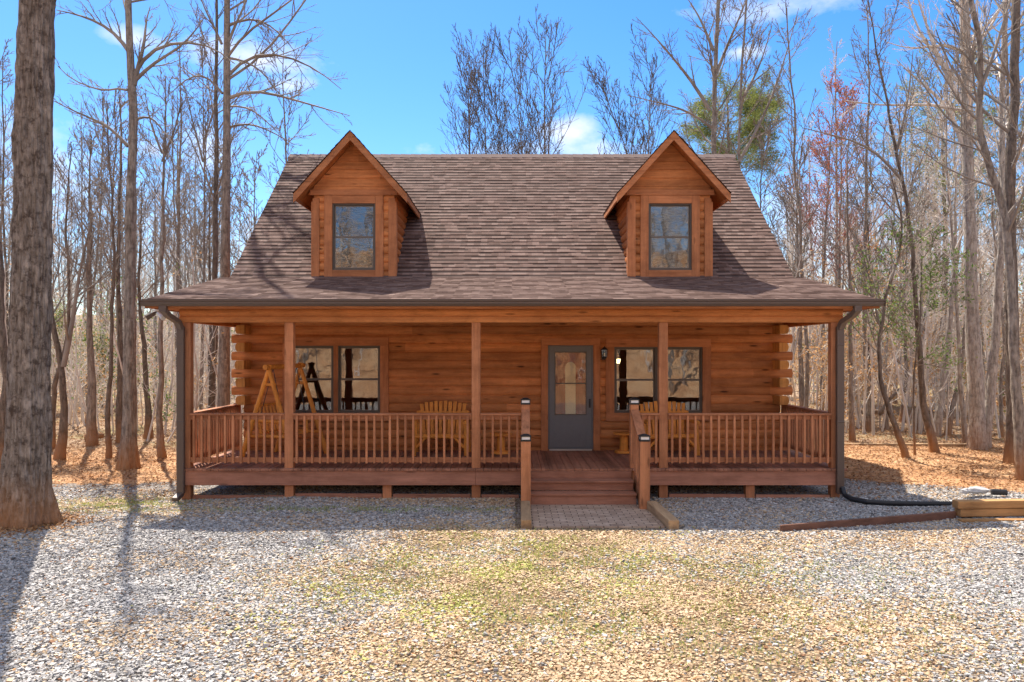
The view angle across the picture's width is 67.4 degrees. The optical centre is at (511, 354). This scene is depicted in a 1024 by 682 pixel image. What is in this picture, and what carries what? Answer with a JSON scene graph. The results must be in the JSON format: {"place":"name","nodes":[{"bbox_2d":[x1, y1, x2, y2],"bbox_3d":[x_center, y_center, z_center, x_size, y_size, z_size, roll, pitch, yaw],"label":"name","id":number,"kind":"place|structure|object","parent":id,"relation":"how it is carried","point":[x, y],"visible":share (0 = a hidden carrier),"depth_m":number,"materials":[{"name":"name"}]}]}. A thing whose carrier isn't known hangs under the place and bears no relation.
{"place":"outdoors","nodes":[
{"label":"outdoors","id":0,"kind":"place"},
{"bbox_2d":[0,315,1023,681],"bbox_3d":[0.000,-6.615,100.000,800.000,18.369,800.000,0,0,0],"label":"ground","id":1,"kind":"structure","parent":0,"point":[768,671],"depth_m":8.19,"materials":[{"name":"gravel"}]},
{"bbox_2d":[0,52,14,334],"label":"forest tree","id":2,"kind":"object","parent":1,"relation":"on","point":[3,175],"visible":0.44,"depth_m":28.49,"materials":[{"name":"brown plant"}]},
{"bbox_2d":[0,0,63,529],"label":"forest tree","id":3,"kind":"object","parent":1,"relation":"on","point":[28,499],"visible":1,"depth_m":10.71,"materials":[{"name":"grey plant"}]},
{"bbox_2d":[0,171,124,459],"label":"forest tree","id":4,"kind":"object","parent":1,"relation":"on","point":[60,448],"visible":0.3,"depth_m":18.16,"materials":[{"name":"brown plant"}]},
{"bbox_2d":[0,509,129,540],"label":"trunk debris","id":5,"kind":"object","parent":1,"relation":"on","point":[50,526],"visible":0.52,"depth_m":10.70,"materials":[{"name":"brown plant"}]},
{"bbox_2d":[52,165,80,330],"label":"forest tree","id":6,"kind":"object","parent":1,"relation":"on","point":[57,208],"visible":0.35,"depth_m":50.95,"materials":[{"name":"brown plant"}]},
{"bbox_2d":[50,297,86,396],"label":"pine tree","id":7,"kind":"object","parent":1,"relation":"on","point":[58,317],"visible":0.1,"depth_m":29.95,"materials":[{"name":"green plant"}]},
{"bbox_2d":[51,137,107,448],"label":"forest tree","id":8,"kind":"object","parent":1,"relation":"on","point":[56,376],"visible":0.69,"depth_m":20.01,"materials":[{"name":"brown plant"}]},
{"bbox_2d":[52,94,106,345],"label":"forest tree","id":9,"kind":"object","parent":1,"relation":"on","point":[81,143],"visible":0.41,"depth_m":44.58,"materials":[{"name":"brown plant"}]},
{"bbox_2d":[53,120,124,445],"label":"forest tree","id":10,"kind":"object","parent":1,"relation":"on","point":[91,433],"visible":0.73,"depth_m":20.39,"materials":[{"name":"brown plant"}]},
{"bbox_2d":[59,81,126,423],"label":"forest tree","id":11,"kind":"object","parent":1,"relation":"on","point":[86,386],"visible":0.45,"depth_m":25.76,"materials":[{"name":"brown plant"}]},
{"bbox_2d":[78,321,116,401],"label":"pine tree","id":12,"kind":"object","parent":1,"relation":"on","point":[101,354],"visible":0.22,"depth_m":33.90,"materials":[{"name":"green plant"}]},
{"bbox_2d":[66,81,155,442],"bbox_3d":[-10.696,-2.683,20.716,2.255,10.488,2.586,0,0,-36],"label":"forest tree","id":13,"kind":"object","parent":1,"relation":"on","point":[118,413],"visible":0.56,"depth_m":20.94,"materials":[{"name":"brown plant"}]},
{"bbox_2d":[86,92,141,324],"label":"forest tree","id":14,"kind":"object","parent":1,"relation":"on","point":[116,202],"visible":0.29,"depth_m":48.57,"materials":[{"name":"brown plant"}]},
{"bbox_2d":[84,80,157,366],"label":"forest tree","id":15,"kind":"object","parent":1,"relation":"on","point":[116,327],"visible":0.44,"depth_m":25.96,"materials":[{"name":"brown plant"}]},
{"bbox_2d":[81,88,161,457],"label":"forest tree","id":16,"kind":"object","parent":1,"relation":"on","point":[108,442],"visible":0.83,"depth_m":18.45,"materials":[{"name":"brown plant"}]},
{"bbox_2d":[7,246,235,420],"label":"beech leaves","id":17,"kind":"object","parent":1,"relation":"on","point":[117,353],"visible":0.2,"depth_m":25.49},
{"bbox_2d":[0,245,243,441],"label":"undergrowth","id":18,"kind":"object","parent":1,"relation":"on","point":[79,386],"visible":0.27,"depth_m":24.86,"materials":[{"name":"plant"}]},
{"bbox_2d":[93,175,180,438],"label":"forest tree","id":19,"kind":"object","parent":1,"relation":"on","point":[148,413],"visible":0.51,"depth_m":21.91,"materials":[{"name":"brown plant"}]},
{"bbox_2d":[104,90,169,383],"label":"forest tree","id":20,"kind":"object","parent":1,"relation":"on","point":[138,381],"visible":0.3,"depth_m":40.36,"materials":[{"name":"brown plant"}]},
{"bbox_2d":[2,179,273,339],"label":"distant woods","id":21,"kind":"object","parent":1,"relation":"on","point":[144,273],"visible":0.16,"depth_m":79.99,"materials":[{"name":"plant"}]},
{"bbox_2d":[54,0,234,470],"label":"forest tree","id":22,"kind":"object","parent":1,"relation":"on","point":[128,457],"visible":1,"depth_m":16.44,"materials":[{"name":"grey plant"}]},
{"bbox_2d":[54,266,236,424],"bbox_3d":[-21.811,-1.501,37.826,18.067,7.286,41.666,0,0,-30],"label":"evergreen brush","id":23,"kind":"object","parent":1,"relation":"on","point":[85,339],"visible":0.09,"depth_m":23.98,"materials":[{"name":"green plant"}]},
{"bbox_2d":[135,155,172,406],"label":"forest tree","id":24,"kind":"object","parent":1,"relation":"on","point":[154,290],"visible":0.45,"depth_m":33.33,"materials":[{"name":"brown plant"}]},
{"bbox_2d":[137,130,184,343],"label":"forest tree","id":25,"kind":"object","parent":1,"relation":"on","point":[161,219],"visible":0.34,"depth_m":44.54,"materials":[{"name":"brown plant"}]},
{"bbox_2d":[136,103,219,288],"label":"forest tree","id":26,"kind":"object","parent":1,"relation":"on","point":[180,273],"visible":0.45,"depth_m":28.20,"materials":[{"name":"grey plant"}]},
{"bbox_2d":[146,31,220,358],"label":"forest tree","id":27,"kind":"object","parent":1,"relation":"on","point":[178,251],"visible":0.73,"depth_m":24.86,"materials":[{"name":"grey plant"}]},
{"bbox_2d":[153,67,219,315],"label":"forest tree","id":28,"kind":"object","parent":1,"relation":"on","point":[183,152],"visible":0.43,"depth_m":42.48,"materials":[{"name":"grey plant"}]},
{"bbox_2d":[169,167,207,323],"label":"forest tree","id":29,"kind":"object","parent":1,"relation":"on","point":[184,283],"visible":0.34,"depth_m":39.95,"materials":[{"name":"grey plant"}]},
{"bbox_2d":[136,30,255,409],"bbox_3d":[-9.963,-3.959,25.010,3.068,13.157,3.957,0,0,0],"label":"forest tree","id":30,"kind":"object","parent":1,"relation":"on","point":[203,159],"visible":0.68,"depth_m":24.93,"materials":[{"name":"grey plant"}]},
{"bbox_2d":[174,166,238,377],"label":"forest tree","id":31,"kind":"object","parent":1,"relation":"on","point":[210,275],"visible":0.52,"depth_m":25.92,"materials":[{"name":"brown plant"}]},
{"bbox_2d":[174,37,251,396],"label":"forest tree","id":32,"kind":"object","parent":1,"relation":"on","point":[219,151],"visible":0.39,"depth_m":34.73,"materials":[{"name":"grey plant"}]},
{"bbox_2d":[176,0,266,408],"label":"forest tree","id":33,"kind":"object","parent":1,"relation":"on","point":[212,375],"visible":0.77,"depth_m":22.33,"materials":[{"name":"brown plant"}]},
{"bbox_2d":[171,0,351,406],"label":"forest tree","id":34,"kind":"object","parent":1,"relation":"on","point":[223,398],"visible":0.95,"depth_m":20.94,"materials":[{"name":"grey plant"}]},
{"bbox_2d":[246,15,315,188],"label":"forest tree","id":35,"kind":"object","parent":1,"relation":"on","point":[283,107],"visible":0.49,"depth_m":30.60,"materials":[{"name":"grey plant"}]},
{"bbox_2d":[437,23,502,153],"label":"forest tree","id":36,"kind":"object","parent":1,"relation":"on","point":[468,105],"visible":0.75,"depth_m":39.82,"materials":[{"name":"grey plant"}]},
{"bbox_2d":[440,24,528,153],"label":"forest tree","id":37,"kind":"object","parent":1,"relation":"on","point":[469,69],"visible":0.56,"depth_m":41.71,"materials":[{"name":"grey plant"}]},
{"bbox_2d":[468,60,547,153],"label":"forest tree","id":38,"kind":"object","parent":1,"relation":"on","point":[489,93],"visible":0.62,"depth_m":41.15,"materials":[{"name":"grey plant"}]},
{"bbox_2d":[0,483,1023,681],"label":"gravel stones","id":39,"kind":"object","parent":1,"relation":"on","point":[37,556],"visible":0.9,"depth_m":8.08,"materials":[{"name":"gravel"}]},
{"bbox_2d":[138,130,885,508],"bbox_3d":[0.000,-1.059,18.099,12.250,8.218,12.078,0,0,0],"label":"log cabin","id":40,"kind":"object","parent":1,"relation":"on","point":[382,296],"visible":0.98,"depth_m":15.48,"materials":[{"name":"brown wood"}]},
{"bbox_2d":[239,362,326,456],"bbox_3d":[-4.305,1.046,14.575,1.212,1.796,1.331,0,0,15],"label":"porch swing","id":41,"kind":"object","parent":40,"relation":"on","point":[268,368],"visible":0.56,"depth_m":14.28,"materials":[{"name":"brown wood"}]},
{"bbox_2d":[295,346,332,412],"bbox_3d":[-4.021,0.496,15.519,0.853,1.353,0.082,0,0,0],"label":"window frame","id":42,"kind":"structure","parent":40,"relation":"in","point":[296,347],"depth_m":15.50,"materials":[{"name":"brown metal"}]},
{"bbox_2d":[338,346,379,412],"bbox_3d":[-3.080,0.496,15.519,0.850,1.353,0.082,0,0,0],"label":"window frame","id":43,"kind":"structure","parent":40,"relation":"in","point":[339,347],"depth_m":15.50,"materials":[{"name":"brown metal"}]},
{"bbox_2d":[414,401,470,455],"bbox_3d":[-1.370,1.424,14.951,1.116,1.014,0.725,0,0,0],"label":"porch bench","id":44,"kind":"object","parent":40,"relation":"on","point":[432,434],"visible":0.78,"depth_m":15.18,"materials":[{"name":"brown wood"}]},
{"bbox_2d":[548,345,592,448],"bbox_3d":[1.181,0.860,15.477,0.906,2.091,0.115,0,0,0],"label":"storm door","id":45,"kind":"structure","parent":40,"relation":"in","point":[565,431],"depth_m":15.47,"materials":[{"name":"paint"}]},
{"bbox_2d":[556,353,585,413],"bbox_3d":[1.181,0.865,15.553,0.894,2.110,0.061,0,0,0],"label":"door window","id":46,"kind":"structure","parent":40,"relation":"in","point":[570,367],"depth_m":15.54,"materials":[{"name":"glass"}]},
{"bbox_2d":[613,431,628,453],"bbox_3d":[2.200,1.728,15.100,0.426,0.400,0.430,0,0,0],"label":"side table","id":47,"kind":"object","parent":40,"relation":"on","point":[623,449],"visible":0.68,"depth_m":15.03,"materials":[{"name":"brown wood"}]},
{"bbox_2d":[614,347,655,412],"bbox_3d":[2.482,0.509,15.519,0.845,1.327,0.082,0,0,0],"label":"window frame","id":48,"kind":"structure","parent":40,"relation":"in","point":[615,348],"depth_m":15.50,"materials":[{"name":"brown metal"}]},
{"bbox_2d":[639,401,699,455],"bbox_3d":[3.030,1.424,14.951,1.116,1.014,0.725,0,0,-6],"label":"porch bench","id":49,"kind":"object","parent":40,"relation":"on","point":[683,435],"visible":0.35,"depth_m":15.19,"materials":[{"name":"brown wood"}]},
{"bbox_2d":[668,347,701,412],"bbox_3d":[3.415,0.509,15.519,0.841,1.327,0.082,0,0,0],"label":"window frame","id":50,"kind":"structure","parent":40,"relation":"in","point":[669,348],"depth_m":15.50,"materials":[{"name":"brown metal"}]},
{"bbox_2d":[1,411,1023,681],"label":"fallen leaves","id":51,"kind":"object","parent":1,"relation":"on","point":[541,667],"depth_m":7.97,"materials":[{"name":"plant"}]},
{"bbox_2d":[482,25,568,153],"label":"forest tree","id":52,"kind":"object","parent":1,"relation":"on","point":[515,64],"visible":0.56,"depth_m":43.04,"materials":[{"name":"grey plant"}]},
{"bbox_2d":[51,393,1023,499],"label":"leaf litter","id":53,"kind":"object","parent":1,"relation":"on","point":[862,451],"visible":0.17,"depth_m":17.08,"materials":[{"name":"orange plant"}]},
{"bbox_2d":[0,38,14,467],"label":"forest tree","id":54,"kind":"object","parent":53,"relation":"on","point":[3,354],"visible":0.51,"depth_m":16.10,"materials":[{"name":"brown plant"}]},
{"bbox_2d":[108,66,196,458],"bbox_3d":[-8.394,-2.123,18.052,1.878,9.502,2.385,0,0,-18],"label":"forest tree","id":55,"kind":"object","parent":53,"relation":"on","point":[160,448],"visible":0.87,"depth_m":18.14,"materials":[{"name":"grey plant"}]},
{"bbox_2d":[218,142,268,275],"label":"forest tree","id":56,"kind":"object","parent":53,"relation":"on","point":[246,202],"visible":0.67,"depth_m":29.82,"materials":[{"name":"grey plant"}]},
{"bbox_2d":[57,492,1023,681],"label":"grass","id":57,"kind":"structure","parent":1,"relation":"on","point":[531,562],"depth_m":7.96,"materials":[{"name":"plant"}]},
{"bbox_2d":[502,4,588,153],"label":"forest tree","id":58,"kind":"object","parent":1,"relation":"on","point":[546,118],"visible":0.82,"depth_m":37.89,"materials":[{"name":"grey plant"}]},
{"bbox_2d":[581,55,656,153],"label":"forest tree","id":59,"kind":"object","parent":1,"relation":"on","point":[603,85],"visible":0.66,"depth_m":38.58,"materials":[{"name":"grey plant"}]},
{"bbox_2d":[612,23,678,153],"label":"forest tree","id":60,"kind":"object","parent":1,"relation":"on","point":[651,91],"visible":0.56,"depth_m":41.11,"materials":[{"name":"grey plant"}]},
{"bbox_2d":[647,501,678,529],"bbox_3d":[2.230,2.380,11.405,0.155,0.179,1.295,0,0,-4],"label":"path timber","id":61,"kind":"object","parent":1,"relation":"on","point":[664,516],"visible":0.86,"depth_m":11.17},
{"bbox_2d":[624,0,762,173],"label":"forest tree","id":62,"kind":"object","parent":1,"relation":"on","point":[715,68],"visible":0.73,"depth_m":30.95,"materials":[{"name":"grey plant"}]},
{"bbox_2d":[675,65,791,191],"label":"pine tree","id":63,"kind":"object","parent":1,"relation":"on","point":[747,127],"visible":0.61,"depth_m":35.34,"materials":[{"name":"green plant"}]},
{"bbox_2d":[700,0,815,175],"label":"forest tree","id":64,"kind":"object","parent":1,"relation":"on","point":[741,100],"visible":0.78,"depth_m":28.94,"materials":[{"name":"grey plant"}]},
{"bbox_2d":[752,109,804,238],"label":"forest tree","id":65,"kind":"object","parent":1,"relation":"on","point":[769,177],"visible":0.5,"depth_m":29.94,"materials":[{"name":"brown plant"}]},
{"bbox_2d":[756,0,835,407],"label":"forest tree","id":66,"kind":"object","parent":1,"relation":"on","point":[799,210],"visible":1,"depth_m":24.64,"materials":[{"name":"grey plant"}]},
{"bbox_2d":[775,132,820,385],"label":"forest tree","id":67,"kind":"object","parent":1,"relation":"on","point":[789,245],"visible":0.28,"depth_m":36.09,"materials":[{"name":"grey plant"}]},
{"bbox_2d":[762,140,844,406],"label":"forest tree","id":68,"kind":"object","parent":1,"relation":"on","point":[800,377],"visible":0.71,"depth_m":26.92,"materials":[{"name":"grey plant"}]},
{"bbox_2d":[783,113,829,357],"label":"forest tree","id":69,"kind":"object","parent":1,"relation":"on","point":[808,166],"visible":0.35,"depth_m":54.32,"materials":[{"name":"grey plant"}]},
{"bbox_2d":[778,65,888,409],"bbox_3d":[12.087,-4.292,28.857,3.688,13.075,4.259,0,0,0],"label":"maple tree","id":70,"kind":"object","parent":1,"relation":"on","point":[820,142],"visible":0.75,"depth_m":28.85,"materials":[{"name":"grey plant"}]},
{"bbox_2d":[778,75,896,287],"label":"maple tree","id":71,"kind":"object","parent":1,"relation":"on","point":[839,199],"visible":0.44,"depth_m":31.04,"materials":[{"name":"red plant"}]},
{"bbox_2d":[809,25,869,286],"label":"forest tree","id":72,"kind":"object","parent":1,"relation":"on","point":[836,152],"visible":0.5,"depth_m":36.07,"materials":[{"name":"brown plant"}]},
{"bbox_2d":[810,115,905,440],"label":"forest tree","id":73,"kind":"object","parent":1,"relation":"on","point":[852,434],"visible":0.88,"depth_m":20.49,"materials":[{"name":"grey plant"}]},
{"bbox_2d":[780,511,955,530],"bbox_3d":[5.145,2.408,11.010,2.976,0.175,0.045,0,0,-15],"label":"edging board","id":74,"kind":"object","parent":1,"relation":"on","point":[909,518],"visible":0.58,"depth_m":10.99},
{"bbox_2d":[831,0,922,431],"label":"forest tree","id":75,"kind":"object","parent":1,"relation":"on","point":[868,423],"visible":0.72,"depth_m":22.94,"materials":[{"name":"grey plant"}]},
{"bbox_2d":[836,173,918,417],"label":"forest tree","id":76,"kind":"object","parent":1,"relation":"on","point":[869,242],"visible":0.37,"depth_m":24.94,"materials":[{"name":"brown plant"}]},
{"bbox_2d":[840,486,951,506],"bbox_3d":[6.272,2.326,12.448,1.771,0.230,0.386,0,0,23],"label":"drain pipe","id":77,"kind":"object","parent":1,"relation":"on","point":[845,494],"visible":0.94,"depth_m":12.35,"materials":[{"name":"black plastic"}]},
{"bbox_2d":[775,164,1023,338],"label":"distant woods","id":78,"kind":"object","parent":1,"relation":"on","point":[987,264],"visible":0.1,"depth_m":81.80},
{"bbox_2d":[844,163,956,458],"bbox_3d":[8.411,-0.893,16.816,2.549,6.694,1.537,0,0,0],"label":"forest tree","id":79,"kind":"object","parent":1,"relation":"on","point":[904,451],"visible":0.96,"depth_m":16.96,"materials":[{"name":"brown plant"}]},
{"bbox_2d":[780,224,1023,440],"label":"undergrowth","id":80,"kind":"object","parent":1,"relation":"on","point":[908,397],"visible":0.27,"depth_m":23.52,"materials":[{"name":"plant"}]},
{"bbox_2d":[872,117,941,400],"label":"forest tree","id":81,"kind":"object","parent":1,"relation":"on","point":[900,187],"visible":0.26,"depth_m":31.95,"materials":[{"name":"grey plant"}]},
{"bbox_2d":[875,122,939,403],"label":"forest tree","id":82,"kind":"object","parent":1,"relation":"on","point":[895,401],"visible":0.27,"depth_m":30.75,"materials":[{"name":"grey plant"}]},
{"bbox_2d":[870,178,947,430],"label":"forest tree","id":83,"kind":"object","parent":1,"relation":"on","point":[908,286],"visible":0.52,"depth_m":23.99,"materials":[{"name":"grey plant"}]},
{"bbox_2d":[802,0,1016,452],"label":"forest tree","id":84,"kind":"object","parent":1,"relation":"on","point":[933,445],"visible":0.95,"depth_m":18.25,"materials":[{"name":"brown plant"}]},
{"bbox_2d":[862,93,958,429],"bbox_3d":[12.213,-2.870,24.376,2.676,10.720,2.253,0,0,-14],"label":"forest tree","id":85,"kind":"object","parent":1,"relation":"on","point":[885,386],"visible":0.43,"depth_m":24.28,"materials":[{"name":"grey plant"}]},
{"bbox_2d":[878,163,947,422],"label":"forest tree","id":86,"kind":"object","parent":1,"relation":"on","point":[904,343],"visible":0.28,"depth_m":25.97,"materials":[{"name":"grey plant"}]},
{"bbox_2d":[844,443,992,446],"bbox_3d":[10.200,2.325,19.500,3.806,0.150,0.160,0,0,3],"label":"edging log","id":87,"kind":"object","parent":1,"relation":"on","point":[926,444],"visible":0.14,"depth_m":19.46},
{"bbox_2d":[897,166,948,379],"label":"forest tree","id":88,"kind":"object","parent":1,"relation":"on","point":[935,330],"visible":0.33,"depth_m":26.25,"materials":[{"name":"grey plant"}]},
{"bbox_2d":[868,221,979,454],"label":"holly sapling","id":89,"kind":"object","parent":1,"relation":"on","point":[905,331],"visible":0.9,"depth_m":17.43,"materials":[{"name":"green plant"}]},
{"bbox_2d":[898,150,950,410],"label":"forest tree","id":90,"kind":"object","parent":1,"relation":"on","point":[924,244],"visible":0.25,"depth_m":27.23,"materials":[{"name":"grey plant"}]},
{"bbox_2d":[839,0,1022,449],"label":"forest tree","id":91,"kind":"object","parent":1,"relation":"on","point":[977,434],"visible":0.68,"depth_m":18.88,"materials":[{"name":"grey plant"}]},
{"bbox_2d":[863,41,998,390],"bbox_3d":[18.833,-5.701,34.092,5.609,15.377,5.435,0,0,0],"label":"pine tree","id":92,"kind":"object","parent":1,"relation":"on","point":[936,167],"visible":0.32,"depth_m":33.94,"materials":[{"name":"grey plant"}]},
{"bbox_2d":[896,27,1003,442],"bbox_3d":[11.441,-2.861,19.827,2.565,10.660,1.885,0,0,0],"label":"forest tree","id":93,"kind":"object","parent":1,"relation":"on","point":[961,404],"visible":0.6,"depth_m":19.94,"materials":[{"name":"grey plant"}]},
{"bbox_2d":[884,0,1023,480],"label":"forest tree","id":94,"kind":"object","parent":1,"relation":"on","point":[981,76],"visible":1,"depth_m":14.18,"materials":[{"name":"grey plant"}]},
{"bbox_2d":[916,73,991,411],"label":"forest tree","id":95,"kind":"object","parent":1,"relation":"on","point":[984,269],"visible":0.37,"depth_m":22.88,"materials":[{"name":"grey plant"}]},
{"bbox_2d":[916,98,998,436],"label":"forest tree","id":96,"kind":"object","parent":1,"relation":"on","point":[938,417],"visible":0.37,"depth_m":21.45,"materials":[{"name":"grey plant"}]},
{"bbox_2d":[939,249,988,435],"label":"forest tree","id":97,"kind":"object","parent":1,"relation":"on","point":[952,408],"visible":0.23,"depth_m":22.44,"materials":[{"name":"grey plant"}]},
{"bbox_2d":[918,0,1023,464],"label":"forest tree","id":98,"kind":"object","parent":1,"relation":"on","point":[1011,73],"visible":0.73,"depth_m":16.36,"materials":[{"name":"brown plant"}]},
{"bbox_2d":[931,0,1023,447],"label":"forest tree","id":99,"kind":"object","parent":1,"relation":"on","point":[991,385],"visible":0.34,"depth_m":19.15,"materials":[{"name":"grey plant"}]},
{"bbox_2d":[933,15,1023,405],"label":"bare tree","id":100,"kind":"object","parent":1,"relation":"on","point":[990,124],"visible":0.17,"depth_m":30.14,"materials":[{"name":"brown plant"}]},
{"bbox_2d":[945,136,1023,374],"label":"forest tree","id":101,"kind":"object","parent":1,"relation":"on","point":[982,297],"visible":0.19,"depth_m":25.86,"materials":[{"name":"grey plant"}]},
{"bbox_2d":[951,48,1023,302],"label":"forest tree","id":102,"kind":"object","parent":1,"relation":"on","point":[980,201],"visible":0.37,"depth_m":23.19,"materials":[{"name":"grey plant"}]},
{"bbox_2d":[952,64,1023,436],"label":"forest tree","id":103,"kind":"object","parent":1,"relation":"on","point":[1001,421],"visible":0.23,"depth_m":22.47,"materials":[{"name":"grey plant"}]},
{"bbox_2d":[955,508,1023,516],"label":"retaining timber","id":104,"kind":"object","parent":1,"relation":"on","point":[989,512],"visible":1,"depth_m":11.33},
{"bbox_2d":[952,499,1023,508],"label":"retaining timber","id":105,"kind":"object","parent":104,"relation":"on","point":[983,503],"visible":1,"depth_m":11.32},
{"bbox_2d":[0,0,1023,315],"label":"sky","id":106,"kind":"structure","parent":0,"point":[396,58],"materials":[{"name":"blue"}]},
{"bbox_2d":[521,501,664,528],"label":"path","id":107,"kind":"structure","parent":0,"point":[589,516],"depth_m":11.45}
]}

